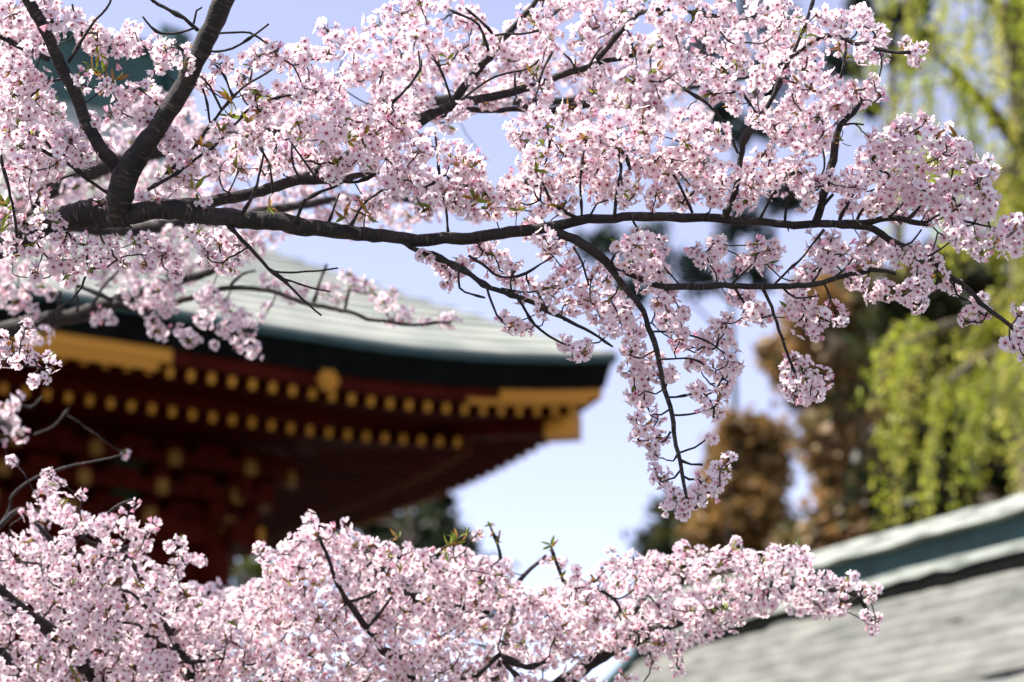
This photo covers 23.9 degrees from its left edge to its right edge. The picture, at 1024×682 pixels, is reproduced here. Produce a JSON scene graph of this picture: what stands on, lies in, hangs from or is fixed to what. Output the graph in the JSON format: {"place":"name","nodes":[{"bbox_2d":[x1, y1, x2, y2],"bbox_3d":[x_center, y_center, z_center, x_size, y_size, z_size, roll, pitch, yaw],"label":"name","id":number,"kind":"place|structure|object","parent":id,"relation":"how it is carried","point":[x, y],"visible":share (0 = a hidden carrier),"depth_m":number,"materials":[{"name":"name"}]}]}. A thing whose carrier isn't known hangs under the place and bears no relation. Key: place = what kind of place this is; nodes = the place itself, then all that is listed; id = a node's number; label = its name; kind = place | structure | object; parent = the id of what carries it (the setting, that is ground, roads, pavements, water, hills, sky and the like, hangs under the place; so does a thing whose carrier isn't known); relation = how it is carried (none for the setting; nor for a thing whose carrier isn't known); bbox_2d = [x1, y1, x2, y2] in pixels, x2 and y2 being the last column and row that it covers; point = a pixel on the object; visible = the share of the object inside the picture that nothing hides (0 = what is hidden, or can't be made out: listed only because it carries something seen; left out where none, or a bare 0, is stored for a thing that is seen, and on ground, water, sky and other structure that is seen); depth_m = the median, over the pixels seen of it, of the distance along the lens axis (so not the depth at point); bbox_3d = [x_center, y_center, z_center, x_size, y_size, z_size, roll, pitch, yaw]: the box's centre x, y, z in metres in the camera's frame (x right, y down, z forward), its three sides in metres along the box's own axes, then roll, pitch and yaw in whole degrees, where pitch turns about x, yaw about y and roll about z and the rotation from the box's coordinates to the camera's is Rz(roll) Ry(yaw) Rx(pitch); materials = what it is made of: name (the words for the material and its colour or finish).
{"place":"outdoors","nodes":[
{"label":"outdoors","id":0,"kind":"place"},
{"bbox_2d":[0,14,617,681],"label":"temple hall","id":1,"kind":"structure","parent":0,"point":[328,416],"depth_m":30.37,"materials":[{"name":"red wood"}]},
{"bbox_2d":[15,0,1009,681],"label":"sky","id":2,"kind":"structure","parent":0,"point":[581,494],"materials":[{"name":"blue"}]},
{"bbox_2d":[605,492,1023,681],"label":"shingled hall","id":3,"kind":"structure","parent":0,"point":[949,604],"depth_m":17.60,"materials":[{"name":"grey tile"}]},
{"bbox_3d":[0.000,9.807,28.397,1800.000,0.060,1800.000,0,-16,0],"label":"ground","id":4,"kind":"structure","parent":0,"visible":0},
{"bbox_2d":[231,555,293,681],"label":"broadleaf tree","id":5,"kind":"object","parent":4,"relation":"on","point":[247,569],"visible":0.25,"depth_m":43.62,"materials":[{"name":"green plant"}]},
{"bbox_2d":[0,0,749,465],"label":"cherry tree","id":6,"kind":"object","parent":4,"relation":"on","point":[66,192],"visible":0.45,"depth_m":9.00,"materials":[{"name":"pink plant"}]},
{"bbox_2d":[335,493,520,643],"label":"evergreen tree","id":7,"kind":"object","parent":4,"relation":"on","point":[433,522],"visible":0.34,"depth_m":59.04,"materials":[{"name":"green plant"}]},
{"bbox_2d":[0,453,883,681],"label":"cherry tree","id":8,"kind":"object","parent":4,"relation":"on","point":[277,621],"visible":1,"depth_m":7.38,"materials":[{"name":"pink plant"}]},
{"bbox_2d":[0,0,1023,521],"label":"cherry tree","id":9,"kind":"object","parent":4,"relation":"on","point":[386,130],"visible":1,"depth_m":6.49,"materials":[{"name":"pink plant"}]},
{"bbox_2d":[621,485,721,619],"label":"evergreen tree","id":10,"kind":"object","parent":4,"relation":"on","point":[661,535],"visible":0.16,"depth_m":54.71,"materials":[{"name":"green plant"}]},
{"bbox_2d":[569,0,806,410],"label":"pine tree","id":11,"kind":"object","parent":4,"relation":"on","point":[599,239],"visible":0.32,"depth_m":49.96,"materials":[{"name":"green plant"}]},
{"bbox_2d":[675,403,803,582],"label":"zelkova tree","id":12,"kind":"object","parent":4,"relation":"on","point":[752,508],"visible":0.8,"depth_m":45.44,"materials":[{"name":"brown plant"}]},
{"bbox_2d":[750,252,900,562],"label":"zelkova tree","id":13,"kind":"object","parent":4,"relation":"on","point":[821,443],"visible":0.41,"depth_m":41.15,"materials":[{"name":"brown plant"}]},
{"bbox_2d":[817,0,940,272],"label":"pine tree","id":14,"kind":"object","parent":4,"relation":"on","point":[898,19],"visible":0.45,"depth_m":47.89,"materials":[{"name":"green plant"}]},
{"bbox_2d":[837,213,1017,535],"bbox_3d":[7.038,4.774,35.381,4.941,13.609,4.725,0,-16,0],"label":"tree","id":15,"kind":"object","parent":4,"relation":"on","point":[880,317],"visible":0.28,"depth_m":35.00,"materials":[{"name":"green plant"}]},
{"bbox_2d":[846,0,1023,532],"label":"willow tree","id":16,"kind":"object","parent":4,"relation":"on","point":[1008,19],"visible":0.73,"depth_m":25.64,"materials":[{"name":"green plant"}]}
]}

